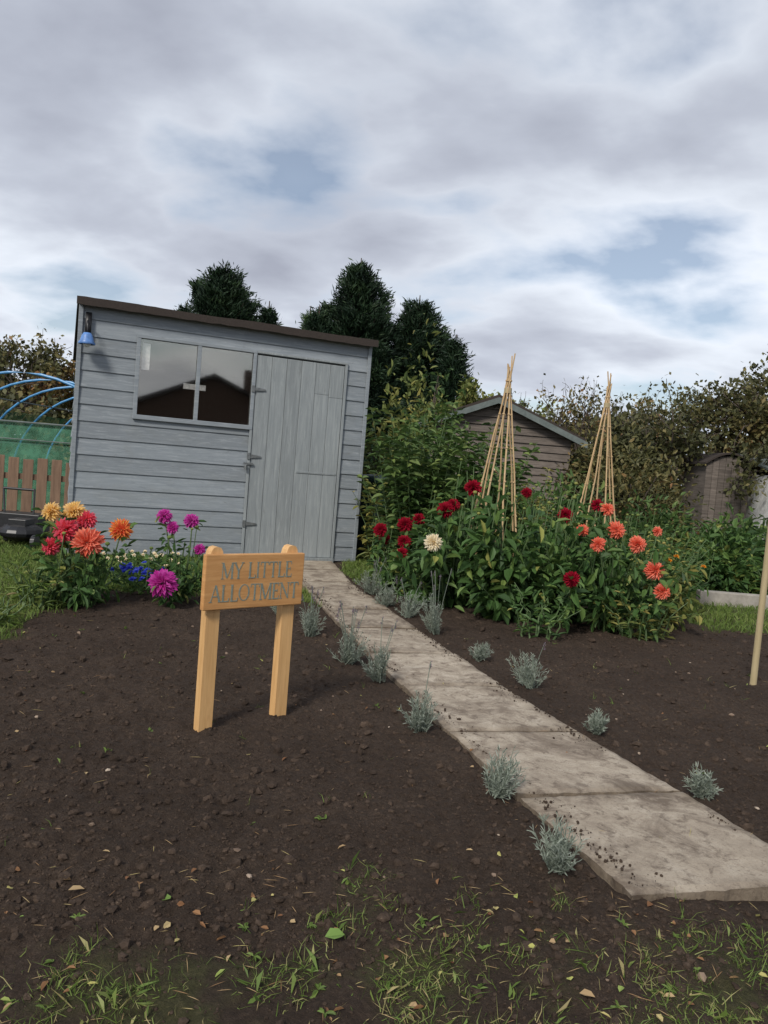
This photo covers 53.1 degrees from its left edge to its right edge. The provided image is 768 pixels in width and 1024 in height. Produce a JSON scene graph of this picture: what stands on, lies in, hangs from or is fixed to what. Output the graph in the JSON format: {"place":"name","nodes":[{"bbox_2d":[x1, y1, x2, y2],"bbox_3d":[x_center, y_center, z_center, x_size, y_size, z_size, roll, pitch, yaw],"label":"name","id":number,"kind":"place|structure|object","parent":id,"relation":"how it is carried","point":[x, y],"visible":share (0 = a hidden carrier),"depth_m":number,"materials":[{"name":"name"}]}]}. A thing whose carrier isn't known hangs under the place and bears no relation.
{"place":"outdoors","nodes":[
{"label":"outdoors","id":0,"kind":"place"},
{"bbox_2d":[0,447,767,1023],"bbox_3d":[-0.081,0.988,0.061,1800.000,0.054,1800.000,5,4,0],"label":"ground","id":1,"kind":"structure","parent":0,"point":[210,993],"depth_m":2.10,"materials":[{"name":"brown soil"}]},
{"bbox_2d":[0,592,31,630],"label":"weed clump","id":2,"kind":"object","parent":1,"relation":"on","point":[6,612],"visible":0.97,"depth_m":4.00,"materials":[{"name":"green plant"}]},
{"bbox_2d":[0,486,52,548],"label":"lawn mower","id":3,"kind":"object","parent":1,"relation":"on","point":[18,526],"visible":0.86,"depth_m":6.90,"materials":[{"name":"black plastic"}]},
{"bbox_2d":[0,455,69,531],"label":"picket fence","id":4,"kind":"object","parent":1,"relation":"on","point":[13,475],"visible":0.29,"depth_m":7.88,"materials":[{"name":"brown wood"}]},
{"bbox_2d":[0,371,72,493],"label":"bush","id":5,"kind":"object","parent":1,"relation":"on","point":[17,397],"visible":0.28,"depth_m":13.44,"materials":[{"name":"green plant"}]},
{"bbox_2d":[0,371,74,519],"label":"fruit cage tunnel","id":6,"kind":"structure","parent":1,"relation":"on","point":[32,451],"depth_m":8.95,"materials":[{"name":"blue"}]},
{"bbox_2d":[0,326,75,454],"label":"ash tree","id":7,"kind":"object","parent":1,"relation":"on","point":[41,356],"visible":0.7,"depth_m":20.67,"materials":[{"name":"green plant"}]},
{"bbox_2d":[0,556,82,609],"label":"weed clump","id":8,"kind":"object","parent":1,"relation":"on","point":[50,588],"visible":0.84,"depth_m":4.46,"materials":[{"name":"green plant"}]},
{"bbox_2d":[25,358,74,417],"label":"ash tree","id":9,"kind":"object","parent":1,"relation":"on","point":[69,405],"depth_m":22.59,"materials":[{"name":"green plant"}]},
{"bbox_2d":[56,433,70,492],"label":"bush","id":10,"kind":"object","parent":1,"relation":"on","point":[67,435],"depth_m":13.67,"materials":[{"name":"green plant"}]},
{"bbox_2d":[22,501,137,611],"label":"dahlia plant","id":11,"kind":"object","parent":1,"relation":"on","point":[86,542],"visible":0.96,"depth_m":4.54,"materials":[{"name":"green plant"}]},
{"bbox_2d":[98,548,193,584],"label":"white bedding plant","id":12,"kind":"object","parent":1,"relation":"on","point":[138,562],"visible":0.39,"depth_m":5.61,"materials":[{"name":"green plant"}]},
{"bbox_2d":[95,561,197,596],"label":"blue bedding plant","id":13,"kind":"object","parent":1,"relation":"on","point":[135,569],"visible":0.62,"depth_m":5.05,"materials":[{"name":"green plant"}]},
{"bbox_2d":[139,509,207,608],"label":"dahlia plant","id":14,"kind":"object","parent":1,"relation":"on","point":[165,585],"visible":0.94,"depth_m":4.93,"materials":[{"name":"green plant"}]},
{"bbox_2d":[175,300,193,312],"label":"conifer tree","id":15,"kind":"object","parent":1,"relation":"on","point":[182,308],"depth_m":25.49,"materials":[{"name":"green plant"}]},
{"bbox_2d":[174,259,267,323],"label":"conifer tree","id":16,"kind":"object","parent":1,"relation":"on","point":[222,292],"visible":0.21,"depth_m":23.86,"materials":[{"name":"green plant"}]},
{"bbox_2d":[65,295,378,561],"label":"garden shed","id":17,"kind":"structure","parent":1,"relation":"on","point":[241,436],"depth_m":7.13,"materials":[{"name":"grey paint"}]},
{"bbox_2d":[244,355,344,557],"bbox_3d":[-0.849,-0.501,7.313,0.853,1.863,0.030,3,4,-23],"label":"door","id":18,"kind":"structure","parent":17,"relation":"in","point":[297,418],"depth_m":7.30,"materials":[{"name":"grey paint"}]},
{"bbox_2d":[193,544,304,731],"bbox_3d":[-0.502,0.515,2.810,0.412,0.791,0.063,2,5,-41],"label":"garden sign","id":19,"kind":"object","parent":1,"relation":"on","point":[240,580],"visible":1,"depth_m":2.75,"materials":[{"name":"brown wood"}]},
{"bbox_2d":[256,301,282,324],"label":"conifer tree","id":20,"kind":"object","parent":1,"relation":"on","point":[269,315],"visible":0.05,"depth_m":25.52,"materials":[{"name":"green plant"}]},
{"bbox_2d":[271,606,276,613],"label":"lavender plant","id":21,"kind":"object","parent":1,"relation":"on","point":[274,608],"visible":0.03,"depth_m":4.81,"materials":[{"name":"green plant"}]},
{"bbox_2d":[295,306,312,328],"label":"conifer tree","id":22,"kind":"object","parent":1,"relation":"on","point":[303,315],"visible":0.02,"depth_m":26.41,"materials":[{"name":"green plant"}]},
{"bbox_2d":[299,586,326,636],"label":"lavender plant","id":23,"kind":"object","parent":1,"relation":"on","point":[310,628],"visible":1,"depth_m":4.33,"materials":[{"name":"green plant"}]},
{"bbox_2d":[301,304,366,424],"bbox_3d":[-2.196,-3.474,24.319,3.639,6.098,3.590,7,4,29],"label":"conifer tree","id":24,"kind":"object","parent":1,"relation":"on","point":[317,321],"visible":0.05,"depth_m":23.89,"materials":[{"name":"green plant"}]},
{"bbox_2d":[327,600,369,664],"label":"lavender plant","id":25,"kind":"object","parent":1,"relation":"on","point":[348,656],"visible":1,"depth_m":3.77,"materials":[{"name":"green plant"}]},
{"bbox_2d":[309,258,429,473],"bbox_3d":[-0.775,-4.045,24.750,5.398,8.150,4.926,5,4,0],"label":"conifer tree","id":26,"kind":"object","parent":1,"relation":"on","point":[354,308],"visible":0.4,"depth_m":23.98,"materials":[{"name":"green plant"}]},
{"bbox_2d":[362,423,376,472],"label":"bush","id":27,"kind":"object","parent":1,"relation":"on","point":[365,447],"depth_m":13.67,"materials":[{"name":"green plant"}]},
{"bbox_2d":[353,556,387,595],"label":"lavender plant","id":28,"kind":"object","parent":1,"relation":"on","point":[368,589],"visible":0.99,"depth_m":5.75,"materials":[{"name":"green plant"}]},
{"bbox_2d":[356,474,389,560],"bbox_3d":[-0.074,0.045,8.168,0.520,0.900,0.520,5,4,0],"label":"compost bin","id":29,"kind":"object","parent":1,"relation":"on","point":[371,478],"visible":0.19,"depth_m":7.98,"materials":[{"name":"black plastic"}]},
{"bbox_2d":[0,374,746,518],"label":"background hedge","id":30,"kind":"object","parent":1,"relation":"on","point":[49,414],"visible":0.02,"depth_m":25.40,"materials":[{"name":"green plant"}]},
{"bbox_2d":[357,617,397,681],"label":"lavender plant","id":31,"kind":"object","parent":1,"relation":"on","point":[380,660],"visible":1,"depth_m":3.46,"materials":[{"name":"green plant"}]},
{"bbox_2d":[0,605,767,1023],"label":"grass","id":32,"kind":"structure","parent":1,"relation":"on","point":[258,979],"depth_m":1.50,"materials":[{"name":"green plant"}]},
{"bbox_2d":[0,614,767,1023],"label":"fallen leaves","id":33,"kind":"object","parent":1,"relation":"on","point":[334,932],"visible":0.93,"depth_m":1.60,"materials":[{"name":"brown plant"}]},
{"bbox_2d":[352,447,418,562],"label":"tall perennial","id":34,"kind":"object","parent":1,"relation":"on","point":[368,532],"visible":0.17,"depth_m":7.55,"materials":[{"name":"green plant"}]},
{"bbox_2d":[372,569,398,606],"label":"lavender plant","id":35,"kind":"object","parent":1,"relation":"on","point":[386,602],"visible":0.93,"depth_m":5.38,"materials":[{"name":"green plant"}]},
{"bbox_2d":[34,626,758,981],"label":"pebbles","id":36,"kind":"object","parent":1,"relation":"on","point":[702,974],"visible":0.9,"depth_m":1.92,"materials":[{"name":"stone"}]},
{"bbox_2d":[361,513,435,595],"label":"dahlia plant","id":37,"kind":"object","parent":1,"relation":"on","point":[405,525],"visible":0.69,"depth_m":5.81,"materials":[{"name":"green plant"}]},
{"bbox_2d":[362,359,440,484],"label":"shrub","id":38,"kind":"object","parent":1,"relation":"on","point":[392,401],"visible":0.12,"depth_m":8.88,"materials":[{"name":"green plant"}]},
{"bbox_2d":[380,403,439,524],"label":"shrub","id":39,"kind":"object","parent":1,"relation":"on","point":[396,429],"visible":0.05,"depth_m":8.11,"materials":[{"name":"green plant"}]},
{"bbox_2d":[394,578,428,617],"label":"lavender plant","id":40,"kind":"object","parent":1,"relation":"on","point":[408,612],"visible":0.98,"depth_m":5.07,"materials":[{"name":"green plant"}]},
{"bbox_2d":[382,563,440,605],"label":"weed clump","id":41,"kind":"object","parent":1,"relation":"on","point":[426,584],"visible":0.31,"depth_m":5.59,"materials":[{"name":"green plant"}]},
{"bbox_2d":[363,295,469,465],"bbox_3d":[1.054,-3.739,25.842,5.032,7.008,5.004,5,4,0],"label":"conifer tree","id":42,"kind":"object","parent":1,"relation":"on","point":[413,318],"visible":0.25,"depth_m":25.07,"materials":[{"name":"green plant"}]},
{"bbox_2d":[397,661,439,732],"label":"lavender plant","id":43,"kind":"object","parent":1,"relation":"on","point":[418,723],"visible":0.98,"depth_m":2.90,"materials":[{"name":"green plant"}]},
{"bbox_2d":[356,407,487,559],"bbox_3d":[0.306,-0.150,7.010,1.160,1.542,1.058,5,4,0],"label":"tall perennial","id":44,"kind":"object","parent":1,"relation":"on","point":[401,502],"visible":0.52,"depth_m":6.82,"materials":[{"name":"green plant"}]},
{"bbox_2d":[399,313,448,451],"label":"shrub","id":45,"kind":"object","parent":1,"relation":"on","point":[419,385],"visible":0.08,"depth_m":9.50,"materials":[{"name":"green plant"}]},
{"bbox_2d":[414,568,451,634],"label":"lavender plant","id":46,"kind":"object","parent":1,"relation":"on","point":[433,617],"visible":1,"depth_m":4.62,"materials":[{"name":"green plant"}]},
{"bbox_2d":[401,401,485,519],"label":"tall perennial","id":47,"kind":"object","parent":1,"relation":"on","point":[445,412],"visible":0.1,"depth_m":7.46,"materials":[{"name":"green plant"}]},
{"bbox_2d":[389,480,506,611],"bbox_3d":[0.460,0.266,5.571,0.861,1.030,1.176,5,4,0],"label":"dahlia plant","id":48,"kind":"object","parent":1,"relation":"on","point":[440,555],"visible":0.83,"depth_m":5.49,"materials":[{"name":"green plant"}]},
{"bbox_2d":[409,333,488,417],"bbox_3d":[1.925,-2.901,24.707,3.561,5.645,3.338,6,4,16],"label":"conifer tree","id":49,"kind":"object","parent":1,"relation":"on","point":[454,354],"visible":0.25,"depth_m":24.34,"materials":[{"name":"green plant"}]},
{"bbox_2d":[414,368,484,488],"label":"shrub","id":50,"kind":"object","parent":1,"relation":"on","point":[437,406],"visible":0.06,"depth_m":9.18,"materials":[{"name":"green plant"}]},
{"bbox_2d":[409,458,515,554],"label":"dahlia plant","id":51,"kind":"object","parent":1,"relation":"on","point":[496,471],"visible":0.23,"depth_m":6.42,"materials":[{"name":"green plant"}]},
{"bbox_2d":[415,421,539,538],"bbox_3d":[0.853,-0.106,7.071,1.206,1.542,1.141,5,4,0],"label":"tall perennial","id":52,"kind":"object","parent":1,"relation":"on","point":[466,444],"visible":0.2,"depth_m":6.83,"materials":[{"name":"green plant"}]},
{"bbox_2d":[469,640,492,661],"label":"lavender plant","id":53,"kind":"object","parent":1,"relation":"on","point":[480,655],"visible":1,"depth_m":4.08,"materials":[{"name":"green plant"}]},
{"bbox_2d":[466,353,516,601],"bbox_3d":[0.872,-0.239,5.992,0.551,1.995,0.563,5,4,0],"label":"bamboo cane tripod","id":54,"kind":"object","parent":1,"relation":"on","point":[508,391],"visible":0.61,"depth_m":5.94,"materials":[{"name":"brown wood"}]},
{"bbox_2d":[412,373,573,446],"bbox_3d":[2.934,-1.767,20.865,4.701,3.717,3.592,5,4,0],"label":"maple tree","id":55,"kind":"object","parent":1,"relation":"on","point":[468,397],"visible":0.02,"depth_m":20.13,"materials":[{"name":"green plant"}]},
{"bbox_2d":[411,394,587,526],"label":"wooden shed","id":56,"kind":"structure","parent":1,"relation":"on","point":[553,441],"depth_m":12.91,"materials":[{"name":"brown wood"}]},
{"bbox_2d":[481,744,527,801],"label":"lavender plant","id":57,"kind":"object","parent":1,"relation":"on","point":[497,786],"visible":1,"depth_m":2.35,"materials":[{"name":"grey plant"}]},
{"bbox_2d":[480,470,546,532],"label":"shrub","id":58,"kind":"object","parent":1,"relation":"on","point":[519,487],"visible":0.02,"depth_m":8.18,"materials":[{"name":"green plant"}]},
{"bbox_2d":[456,490,581,624],"bbox_3d":[0.947,0.346,5.355,0.928,0.985,1.000,5,4,0],"label":"dahlia plant","id":59,"kind":"object","parent":1,"relation":"on","point":[491,577],"visible":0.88,"depth_m":5.20,"materials":[{"name":"green plant"}]},
{"bbox_2d":[506,642,548,688],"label":"lavender plant","id":60,"kind":"object","parent":1,"relation":"on","point":[529,679],"visible":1,"depth_m":3.59,"materials":[{"name":"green plant"}]},
{"bbox_2d":[490,467,580,556],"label":"tall perennial","id":61,"kind":"object","parent":1,"relation":"on","point":[543,507],"visible":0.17,"depth_m":6.99,"materials":[{"name":"green plant"}]},
{"bbox_2d":[507,582,580,641],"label":"weed clump","id":62,"kind":"object","parent":1,"relation":"on","point":[539,622],"visible":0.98,"depth_m":4.79,"materials":[{"name":"green plant"}]},
{"bbox_2d":[504,478,607,569],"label":"dahlia plant","id":63,"kind":"object","parent":1,"relation":"on","point":[560,503],"visible":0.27,"depth_m":6.06,"materials":[{"name":"green plant"}]},
{"bbox_2d":[527,812,588,874],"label":"lavender plant","id":64,"kind":"object","parent":1,"relation":"on","point":[556,855],"visible":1,"depth_m":1.94,"materials":[{"name":"grey plant"}]},
{"bbox_2d":[506,494,622,632],"bbox_3d":[1.143,0.379,5.233,0.945,1.004,1.124,5,4,0],"label":"dahlia plant","id":65,"kind":"object","parent":1,"relation":"on","point":[575,596],"visible":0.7,"depth_m":5.18,"materials":[{"name":"green plant"}]},
{"bbox_2d":[514,459,617,564],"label":"shrub","id":66,"kind":"object","parent":1,"relation":"on","point":[570,487],"visible":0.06,"depth_m":8.52,"materials":[{"name":"green plant"}]},
{"bbox_2d":[509,373,649,460],"bbox_3d":[4.550,-1.523,18.745,3.545,3.706,3.201,5,4,0],"label":"hazel tree","id":67,"kind":"object","parent":1,"relation":"on","point":[586,416],"visible":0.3,"depth_m":18.52,"materials":[{"name":"green plant"}]},
{"bbox_2d":[575,371,616,546],"bbox_3d":[1.948,-0.244,6.991,0.544,2.066,0.557,5,4,0],"label":"bamboo cane tripod","id":68,"kind":"object","parent":1,"relation":"on","point":[606,409],"visible":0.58,"depth_m":6.94,"materials":[{"name":"brown wood"}]},
{"bbox_2d":[583,707,609,734],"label":"lavender plant","id":69,"kind":"object","parent":1,"relation":"on","point":[597,724],"visible":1,"depth_m":3.00,"materials":[{"name":"green plant"}]},
{"bbox_2d":[551,404,679,517],"bbox_3d":[3.990,-0.611,13.317,2.198,2.458,2.604,7,4,34],"label":"apple tree","id":70,"kind":"object","parent":1,"relation":"on","point":[578,469],"visible":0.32,"depth_m":12.80,"materials":[{"name":"green plant"}]},
{"bbox_2d":[544,382,697,449],"bbox_3d":[6.206,-1.511,19.980,4.051,3.808,3.571,8,5,44],"label":"hazel tree","id":71,"kind":"object","parent":1,"relation":"on","point":[647,401],"visible":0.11,"depth_m":19.86,"materials":[{"name":"green plant"}]},
{"bbox_2d":[570,408,682,531],"bbox_3d":[4.625,-0.696,14.591,3.002,2.592,2.178,5,4,0],"label":"bush","id":72,"kind":"object","parent":1,"relation":"on","point":[677,480],"depth_m":14.29,"materials":[{"name":"green plant"}]},
{"bbox_2d":[595,509,659,585],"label":"dahlia plant","id":73,"kind":"object","parent":1,"relation":"on","point":[636,532],"visible":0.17,"depth_m":6.47,"materials":[{"name":"green plant"}]},
{"bbox_2d":[558,503,698,640],"bbox_3d":[1.630,0.414,5.188,0.855,0.928,1.054,5,4,0],"label":"dahlia plant","id":74,"kind":"object","parent":1,"relation":"on","point":[652,571],"visible":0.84,"depth_m":4.99,"materials":[{"name":"green plant"}]},
{"bbox_2d":[566,417,695,545],"bbox_3d":[3.053,-0.247,9.796,1.899,1.938,1.438,3,4,-25],"label":"shrub","id":75,"kind":"object","parent":1,"relation":"on","point":[636,483],"visible":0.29,"depth_m":9.72,"materials":[{"name":"green plant"}]},
{"bbox_2d":[602,590,687,641],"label":"weed clump","id":76,"kind":"object","parent":1,"relation":"on","point":[659,630],"visible":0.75,"depth_m":4.93,"materials":[{"name":"green plant"}]},
{"bbox_2d":[606,533,697,615],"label":"tall perennial","id":77,"kind":"object","parent":1,"relation":"on","point":[671,546],"visible":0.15,"depth_m":5.75,"materials":[{"name":"green plant"}]},
{"bbox_2d":[600,489,709,583],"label":"shrub","id":78,"kind":"object","parent":1,"relation":"on","point":[665,516],"visible":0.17,"depth_m":8.20,"materials":[{"name":"green plant"}]},
{"bbox_2d":[605,533,708,631],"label":"dahlia plant","id":79,"kind":"object","parent":1,"relation":"on","point":[680,600],"visible":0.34,"depth_m":5.38,"materials":[{"name":"green plant"}]},
{"bbox_2d":[610,532,710,604],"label":"marigold plant","id":80,"kind":"object","parent":1,"relation":"on","point":[689,563],"visible":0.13,"depth_m":6.11,"materials":[{"name":"green plant"}]},
{"bbox_2d":[607,518,718,602],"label":"tall perennial","id":81,"kind":"object","parent":1,"relation":"on","point":[694,556],"visible":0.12,"depth_m":6.70,"materials":[{"name":"green plant"}]},
{"bbox_2d":[623,445,709,543],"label":"shrub","id":82,"kind":"object","parent":1,"relation":"on","point":[670,494],"visible":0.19,"depth_m":10.07,"materials":[{"name":"green plant"}]},
{"bbox_2d":[620,523,720,608],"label":"dahlia plant","id":83,"kind":"object","parent":1,"relation":"on","point":[706,584],"visible":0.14,"depth_m":6.29,"materials":[{"name":"green plant"}]},
{"bbox_2d":[633,521,707,580],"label":"tall perennial","id":84,"kind":"object","parent":1,"relation":"on","point":[682,544],"visible":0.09,"depth_m":7.33,"materials":[{"name":"green plant"}]},
{"bbox_2d":[597,361,767,518],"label":"apple tree","id":85,"kind":"object","parent":1,"relation":"on","point":[684,439],"visible":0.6,"depth_m":11.97,"materials":[{"name":"green plant"}]},
{"bbox_2d":[682,762,723,800],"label":"lavender plant","id":86,"kind":"object","parent":1,"relation":"on","point":[701,790],"visible":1,"depth_m":2.46,"materials":[{"name":"green plant"}]},
{"bbox_2d":[676,452,755,543],"bbox_3d":[5.056,-0.111,11.865,0.740,1.600,1.050,5,4,0],"label":"weathered hut","id":87,"kind":"object","parent":1,"relation":"on","point":[714,475],"visible":0.58,"depth_m":11.39,"materials":[{"name":"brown wood"}]},
{"bbox_2d":[672,515,767,593],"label":"shrub","id":88,"kind":"object","parent":1,"relation":"on","point":[737,574],"visible":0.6,"depth_m":7.64,"materials":[{"name":"green plant"}]},
{"bbox_2d":[680,352,767,453],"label":"apple tree","id":89,"kind":"object","parent":1,"relation":"on","point":[751,405],"visible":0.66,"depth_m":11.97,"materials":[{"name":"green plant"}]},
{"bbox_2d":[696,502,766,557],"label":"shrub","id":90,"kind":"object","parent":1,"relation":"on","point":[740,517],"visible":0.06,"depth_m":9.14,"materials":[{"name":"green plant"}]},
{"bbox_2d":[696,589,767,609],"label":"concrete edging","id":91,"kind":"object","parent":1,"relation":"on","point":[734,598],"visible":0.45,"depth_m":6.79,"materials":[{"name":"grey concrete"}]},
{"bbox_2d":[712,506,767,592],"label":"shrub","id":92,"kind":"object","parent":1,"relation":"on","point":[750,523],"visible":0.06,"depth_m":8.24,"materials":[{"name":"green plant"}]},
{"bbox_2d":[740,454,767,539],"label":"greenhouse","id":93,"kind":"object","parent":1,"relation":"on","point":[761,506],"depth_m":11.22,"materials":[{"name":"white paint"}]},
{"bbox_2d":[741,533,767,594],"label":"tall perennial","id":94,"kind":"object","parent":1,"relation":"on","point":[750,564],"visible":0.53,"depth_m":7.37,"materials":[{"name":"green plant"}]},
{"bbox_2d":[749,526,767,684],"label":"wooden stake","id":95,"kind":"object","parent":1,"relation":"on","point":[758,631],"visible":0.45,"depth_m":3.99,"materials":[{"name":"brown wood"}]},
{"bbox_2d":[0,520,767,639],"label":"lawn grass","id":96,"kind":"structure","parent":0,"point":[9,547],"depth_m":6.00,"materials":[{"name":"green plant"}]},
{"bbox_2d":[0,0,767,485],"label":"sky","id":97,"kind":"structure","parent":0,"point":[578,188],"materials":[{"name":"grey"}]},
{"bbox_2d":[302,560,767,900],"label":"garden path","id":98,"kind":"structure","parent":0,"point":[620,803],"depth_m":2.50,"materials":[{"name":"grey concrete"}]},
{"bbox_2d":[303,579,735,885],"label":"soil crumbs","id":99,"kind":"object","parent":98,"relation":"on","point":[581,830],"visible":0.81,"depth_m":2.90,"materials":[{"name":"brown soil"}]}
]}

